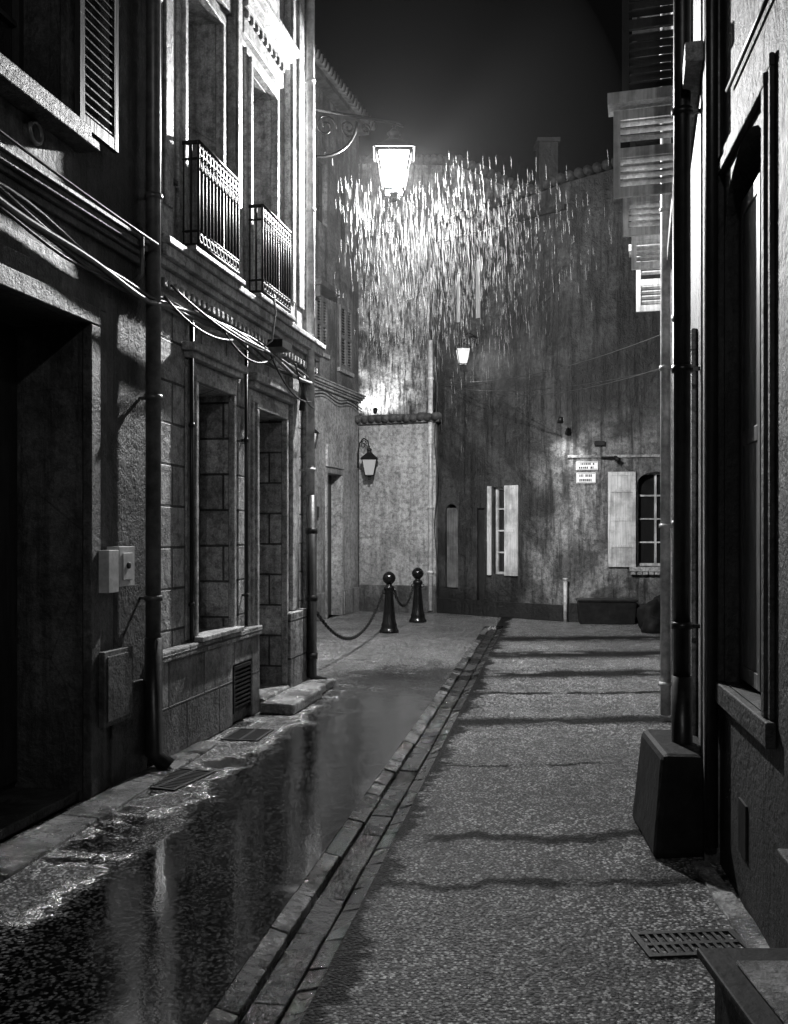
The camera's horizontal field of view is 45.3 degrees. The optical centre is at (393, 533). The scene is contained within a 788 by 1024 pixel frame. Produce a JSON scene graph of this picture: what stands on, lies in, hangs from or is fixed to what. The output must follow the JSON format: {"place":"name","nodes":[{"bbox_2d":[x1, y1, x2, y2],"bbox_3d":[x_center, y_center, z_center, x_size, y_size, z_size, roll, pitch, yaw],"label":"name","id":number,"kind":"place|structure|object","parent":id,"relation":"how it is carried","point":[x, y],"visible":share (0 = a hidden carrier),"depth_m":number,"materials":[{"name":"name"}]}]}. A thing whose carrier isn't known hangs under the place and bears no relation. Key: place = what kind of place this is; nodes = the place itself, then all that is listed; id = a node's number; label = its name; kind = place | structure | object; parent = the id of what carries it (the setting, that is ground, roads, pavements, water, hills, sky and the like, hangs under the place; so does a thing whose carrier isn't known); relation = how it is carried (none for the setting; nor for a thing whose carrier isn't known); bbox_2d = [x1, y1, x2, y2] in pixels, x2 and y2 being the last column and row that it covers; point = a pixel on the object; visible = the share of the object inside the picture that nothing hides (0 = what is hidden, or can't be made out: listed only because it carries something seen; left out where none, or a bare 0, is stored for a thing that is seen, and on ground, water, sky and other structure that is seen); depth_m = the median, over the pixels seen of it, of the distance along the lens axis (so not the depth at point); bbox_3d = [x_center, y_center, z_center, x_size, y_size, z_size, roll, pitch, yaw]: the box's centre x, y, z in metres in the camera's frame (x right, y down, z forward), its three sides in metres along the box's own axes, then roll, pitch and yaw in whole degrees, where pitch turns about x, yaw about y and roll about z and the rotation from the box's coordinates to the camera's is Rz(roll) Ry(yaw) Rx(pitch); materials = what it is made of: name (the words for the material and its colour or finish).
{"place":"outdoors","nodes":[
{"label":"outdoors","id":0,"kind":"place"},
{"bbox_2d":[0,611,743,1023],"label":"street ground","id":1,"kind":"structure","parent":0,"point":[524,875],"depth_m":4.54,"materials":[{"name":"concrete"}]},
{"bbox_2d":[0,0,149,843],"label":"dark plaster townhouse","id":2,"kind":"structure","parent":1,"relation":"on","point":[72,437],"depth_m":5.70,"materials":[{"name":"paint"}]},
{"bbox_2d":[0,0,23,792],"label":"doors and windows","id":3,"kind":"structure","parent":2,"relation":"in","point":[11,11],"depth_m":5.64,"materials":[{"name":"paint"}]},
{"bbox_2d":[139,0,174,769],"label":"drainpipe","id":4,"kind":"object","parent":2,"relation":"attached to","point":[156,756],"visible":0.98,"depth_m":6.32,"materials":[{"name":"metal"}]},
{"bbox_2d":[0,741,217,882],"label":"pavement slabs","id":5,"kind":"structure","parent":1,"relation":"on","point":[21,852],"depth_m":5.25,"materials":[{"name":"stone"}]},
{"bbox_2d":[150,767,215,790],"bbox_3d":[-1.420,1.594,6.150,0.300,0.008,0.500,0,0,20],"label":"drain grate","id":6,"kind":"object","parent":1,"relation":"on","point":[178,779],"visible":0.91,"depth_m":6.14,"materials":[{"name":"black metal"}]},
{"bbox_2d":[145,0,334,765],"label":"limestone townhouse","id":7,"kind":"structure","parent":1,"relation":"on","point":[233,163],"depth_m":7.95,"materials":[{"name":"stone"}]},
{"bbox_2d":[0,129,313,410],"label":"cable bundle","id":8,"kind":"object","parent":7,"relation":"attached to","point":[30,219],"visible":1,"depth_m":5.80,"materials":[{"name":"rubber"}]},
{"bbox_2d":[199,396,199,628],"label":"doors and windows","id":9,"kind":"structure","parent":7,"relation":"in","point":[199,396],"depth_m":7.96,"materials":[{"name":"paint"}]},
{"bbox_2d":[188,307,248,639],"bbox_3d":[-1.414,-0.450,7.672,0.062,2.500,1.186,0,0,12],"label":"cable conduit","id":10,"kind":"object","parent":7,"relation":"attached to","point":[191,426],"visible":0.95,"depth_m":7.10,"materials":[{"name":"grey metal"}]},
{"bbox_2d":[299,0,326,679],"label":"drainpipe","id":11,"kind":"object","parent":7,"relation":"attached to","point":[311,533],"visible":0.91,"depth_m":9.80,"materials":[{"name":"grey metal"}]},
{"bbox_2d":[315,108,414,201],"bbox_3d":[-0.356,-4.219,10.531,1.263,1.002,0.537,0,0,-11],"label":"street lantern","id":12,"kind":"object","parent":7,"relation":"attached to","point":[393,149],"visible":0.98,"depth_m":10.46,"materials":[{"name":"white glass"}]},
{"bbox_2d":[221,728,273,740],"bbox_3d":[-1.160,1.594,7.500,0.300,0.008,0.420,0,0,10],"label":"drain grate","id":13,"kind":"object","parent":1,"relation":"on","point":[245,734],"visible":1,"depth_m":7.49,"materials":[{"name":"black metal"}]},
{"bbox_2d":[315,45,375,620],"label":"pale townhouse","id":14,"kind":"structure","parent":1,"relation":"on","point":[337,293],"depth_m":18.48,"materials":[{"name":"paint"}]},
{"bbox_2d":[315,429,319,447],"bbox_3d":[-1.477,-1.724,16.702,0.305,0.574,0.294,0,0,0],"label":"wall lantern","id":15,"kind":"object","parent":14,"relation":"attached to","point":[316,434],"depth_m":16.61,"materials":[{"name":"black metal"}]},
{"bbox_2d":[317,160,344,614],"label":"doors and windows","id":16,"kind":"structure","parent":14,"relation":"in","point":[319,166],"depth_m":18.52,"materials":[{"name":"paint"}]},
{"bbox_2d":[315,390,362,516],"bbox_3d":[-1.867,-1.485,15.783,0.072,2.369,7.964,0,0,17],"label":"cable bundle","id":17,"kind":"object","parent":14,"relation":"attached to","point":[341,404],"visible":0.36,"depth_m":18.03,"materials":[{"name":"rubber"}]},
{"bbox_2d":[357,438,377,479],"bbox_3d":[-0.536,-1.525,19.191,0.436,0.877,0.446,0,0,0],"label":"wall lantern","id":18,"kind":"object","parent":14,"relation":"attached to","point":[369,458],"depth_m":19.05,"materials":[{"name":"black metal"}]},
{"bbox_2d":[203,628,501,1023],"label":"stone gutter","id":19,"kind":"object","parent":1,"relation":"on","point":[359,846],"visible":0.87,"depth_m":4.36,"materials":[{"name":"grey stone"}]},
{"bbox_2d":[379,571,398,633],"bbox_3d":[-0.080,1.105,15.300,0.320,0.990,0.320,0,0,0],"label":"bollard","id":20,"kind":"object","parent":1,"relation":"on","point":[389,625],"visible":0.98,"depth_m":15.22,"materials":[{"name":"metal"}]},
{"bbox_2d":[317,590,384,640],"bbox_3d":[-0.545,1.066,12.750,0.055,0.730,5.089,0,0,9],"label":"bollard chain","id":21,"kind":"object","parent":20,"relation":"attached to","point":[333,632],"visible":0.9,"depth_m":12.65,"materials":[{"name":"black metal"}]},
{"bbox_2d":[393,585,413,606],"bbox_3d":[0.175,1.080,16.200,0.055,0.354,1.763,0,0,12],"label":"bollard chain","id":22,"kind":"object","parent":20,"relation":"attached to","point":[400,603],"visible":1,"depth_m":16.19,"materials":[{"name":"black metal"}]},
{"bbox_2d":[355,412,441,612],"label":"rendered wing","id":23,"kind":"structure","parent":1,"relation":"on","point":[393,515],"depth_m":19.30,"materials":[{"name":"grey paint"}]},
{"bbox_2d":[427,236,433,610],"bbox_3d":[0.740,-2.225,19.057,0.138,7.551,0.150,0,0,0],"label":"drainpipe","id":24,"kind":"object","parent":23,"relation":"attached to","point":[430,444],"visible":1,"depth_m":19.02,"materials":[{"name":"grey metal"}]},
{"bbox_2d":[434,365,437,592],"bbox_3d":[0.846,-1.100,18.997,0.080,4.602,0.024,0,0,0],"label":"cable","id":25,"kind":"object","parent":23,"relation":"attached to","point":[437,482],"visible":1,"depth_m":18.99,"materials":[{"name":"rubber"}]},
{"bbox_2d":[409,567,426,622],"bbox_3d":[0.430,1.105,17.100,0.320,0.990,0.320,0,0,0],"label":"bollard","id":26,"kind":"object","parent":1,"relation":"on","point":[417,615],"visible":1,"depth_m":17.02,"materials":[{"name":"metal"}]},
{"bbox_2d":[437,598,644,622],"bbox_3d":[3.593,1.430,17.531,6.351,0.340,1.044,0,0,22],"label":"dark base course","id":27,"kind":"object","parent":1,"relation":"on","point":[536,611],"visible":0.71,"depth_m":17.96,"materials":[{"name":"paint"}]},
{"bbox_2d":[436,169,659,621],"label":"walls","id":28,"kind":"structure","parent":1,"relation":"on","point":[557,289],"depth_m":17.48,"materials":[{"name":"paint"}]},
{"bbox_2d":[454,332,476,367],"bbox_3d":[1.403,-3.549,18.282,0.467,0.726,0.508,0,0,0],"label":"wall lantern","id":29,"kind":"object","parent":28,"relation":"attached to","point":[462,349],"depth_m":18.09,"materials":[{"name":"white glass"}]},
{"bbox_2d":[457,260,479,321],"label":"lit window panes","id":30,"kind":"object","parent":28,"relation":"attached to","point":[477,291],"visible":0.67,"depth_m":18.66,"materials":[{"name":"white glass"}]},
{"bbox_2d":[428,158,612,243],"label":"roof tiles","id":31,"kind":"object","parent":28,"relation":"attached to","point":[523,193],"visible":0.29,"depth_m":17.79,"materials":[{"name":"tile"}]},
{"bbox_2d":[447,472,635,587],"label":"shutters","id":32,"kind":"object","parent":28,"relation":"on","point":[621,519],"visible":0.82,"depth_m":17.07,"materials":[{"name":"white paint"}]},
{"bbox_2d":[534,137,559,181],"bbox_3d":[2.980,-6.915,18.400,0.440,1.430,0.480,0,0,0],"label":"chimney","id":33,"kind":"object","parent":28,"relation":"on","point":[546,149],"visible":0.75,"depth_m":18.20,"materials":[{"name":"paint"}]},
{"bbox_2d":[445,472,659,513],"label":"arched heads","id":34,"kind":"object","parent":28,"relation":"attached to","point":[639,474],"visible":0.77,"depth_m":17.13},
{"bbox_2d":[557,417,562,422],"bbox_3d":[2.950,-2.012,16.731,0.110,0.128,0.125,0,0,0],"label":"wall spotlight","id":35,"kind":"object","parent":28,"relation":"attached to","point":[560,419],"depth_m":16.69,"materials":[{"name":"black metal"}]},
{"bbox_2d":[479,472,659,599],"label":"windows","id":36,"kind":"structure","parent":28,"relation":"attached to","point":[648,519],"depth_m":17.24,"materials":[{"name":"black glass"}]},
{"bbox_2d":[576,473,595,482],"bbox_3d":[3.488,-1.015,17.153,0.340,0.190,0.017,0,0,6],"label":"notice sign","id":37,"kind":"object","parent":28,"relation":"attached to","point":[585,477],"visible":1,"depth_m":17.15,"materials":[{"name":"ceramic"}]},
{"bbox_2d":[576,462,597,469],"bbox_3d":[3.503,-1.235,17.152,0.390,0.150,0.017,0,0,6],"label":"street name sign","id":38,"kind":"object","parent":28,"relation":"attached to","point":[586,465],"visible":1,"depth_m":17.14,"materials":[{"name":"ceramic"}]},
{"bbox_2d":[594,441,620,461],"bbox_3d":[3.858,-1.483,17.059,0.475,0.393,0.123,0,0,24],"label":"wall fixture","id":39,"kind":"object","parent":28,"relation":"attached to","point":[602,443],"depth_m":17.07,"materials":[{"name":"black metal"}]},
{"bbox_2d":[568,454,659,574],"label":"sills","id":40,"kind":"structure","parent":28,"relation":"attached to","point":[644,570],"depth_m":17.01,"materials":[{"name":"stone"}]},
{"bbox_2d":[563,578,567,621],"bbox_3d":[3.099,1.200,17.082,0.086,0.800,0.090,0,0,0],"label":"standpipe","id":41,"kind":"object","parent":1,"relation":"on","point":[565,580],"visible":1,"depth_m":17.05,"materials":[{"name":"grey metal"}]},
{"bbox_2d":[575,598,637,624],"bbox_3d":[3.781,1.380,16.819,1.050,0.440,0.430,0,0,6],"label":"trough planter","id":42,"kind":"object","parent":1,"relation":"on","point":[618,611],"visible":1,"depth_m":16.64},
{"bbox_2d":[636,599,659,628],"bbox_3d":[4.356,1.352,15.905,0.497,0.496,0.445,0,0,0],"label":"refuse bag","id":43,"kind":"object","parent":1,"relation":"on","point":[651,608],"visible":0.45,"depth_m":15.77,"materials":[{"name":"plastic"}]},
{"bbox_2d":[641,616,659,633],"bbox_3d":[4.197,1.465,15.307,0.404,0.270,0.423,0,0,0],"label":"refuse bag","id":44,"kind":"object","parent":1,"relation":"on","point":[651,625],"visible":0.81,"depth_m":15.15,"materials":[{"name":"plastic"}]},
{"bbox_2d":[607,0,719,863],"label":"shuttered townhouse","id":45,"kind":"structure","parent":1,"relation":"on","point":[640,104],"depth_m":6.94,"materials":[{"name":"paint"}]},
{"bbox_2d":[441,335,659,395],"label":"overhead cables","id":46,"kind":"object","parent":45,"relation":"attached to","point":[565,386],"visible":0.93,"depth_m":14.10,"materials":[{"name":"rubber"}]},
{"bbox_2d":[659,4,672,715],"bbox_3d":[2.341,-2.925,8.080,0.147,8.950,0.109,0,0,-14],"label":"drainpipe","id":47,"kind":"object","parent":45,"relation":"attached to","point":[665,526],"visible":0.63,"depth_m":8.04,"materials":[{"name":"grey metal"}]},
{"bbox_2d":[671,0,699,744],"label":"drainpipe","id":48,"kind":"object","parent":45,"relation":"attached to","point":[683,111],"visible":0.87,"depth_m":4.93,"materials":[{"name":"black metal"}]},
{"bbox_2d":[632,730,703,857],"bbox_3d":[1.488,1.341,4.986,0.364,0.518,0.744,0,0,5],"label":"guard stone","id":49,"kind":"object","parent":1,"relation":"on","point":[667,815],"visible":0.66,"depth_m":4.69,"materials":[{"name":"grey stone"}]},
{"bbox_2d":[630,928,746,958],"bbox_3d":[1.160,1.594,3.680,0.420,0.008,0.220,0,0,-5],"label":"drain grate","id":50,"kind":"object","parent":1,"relation":"on","point":[644,947],"visible":0.83,"depth_m":3.69,"materials":[{"name":"black metal"}]},
{"bbox_2d":[691,861,769,947],"bbox_3d":[1.429,1.600,3.784,0.119,0.040,1.584,0,0,5],"label":"kerb stone","id":51,"kind":"object","parent":1,"relation":"on","point":[741,921],"visible":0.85,"depth_m":4.00,"materials":[{"name":"grey stone"}]},
{"bbox_2d":[697,948,787,1023],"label":"stone step block","id":52,"kind":"structure","parent":1,"relation":"on","point":[751,985],"depth_m":2.76,"materials":[{"name":"grey stone"}]},
{"bbox_2d":[720,0,787,947],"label":"walls","id":53,"kind":"structure","parent":1,"relation":"on","point":[753,774],"depth_m":3.88,"materials":[{"name":"paint"}]},
{"bbox_2d":[705,0,768,848],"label":"drainpipe","id":54,"kind":"object","parent":53,"relation":"attached to","point":[711,165],"visible":1,"depth_m":4.50,"materials":[{"name":"metal"}]},
{"bbox_2d":[725,106,760,236],"bbox_3d":[1.554,-1.550,4.032,0.110,0.300,0.849,0,0,9],"label":"arched head","id":55,"kind":"object","parent":53,"relation":"attached to","point":[741,173],"visible":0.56,"depth_m":4.30},
{"bbox_2d":[738,797,747,860],"bbox_3d":[1.496,1.265,4.051,0.009,0.230,0.142,0,0,9],"label":"vent slot","id":56,"kind":"object","parent":53,"relation":"attached to","point":[742,828],"visible":1,"depth_m":4.03,"materials":[{"name":"black metal"}]},
{"bbox_2d":[740,162,760,691],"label":"painted panels","id":57,"kind":"object","parent":53,"relation":"attached to","point":[750,444],"visible":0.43,"depth_m":4.25,"materials":[{"name":"grey paint"}]},
{"bbox_2d":[715,52,787,947],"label":"window surround","id":58,"kind":"object","parent":53,"relation":"attached to","point":[758,725],"visible":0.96,"depth_m":3.58,"materials":[{"name":"paint"}]},
{"bbox_2d":[359,154,526,414],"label":"streaked plaster house","id":59,"kind":"structure","parent":0,"point":[394,264],"depth_m":20.95,"materials":[{"name":"paint"}]},
{"bbox_2d":[315,0,659,185],"label":"sky","id":60,"kind":"structure","parent":0,"point":[479,81],"materials":[{"name":"black"}]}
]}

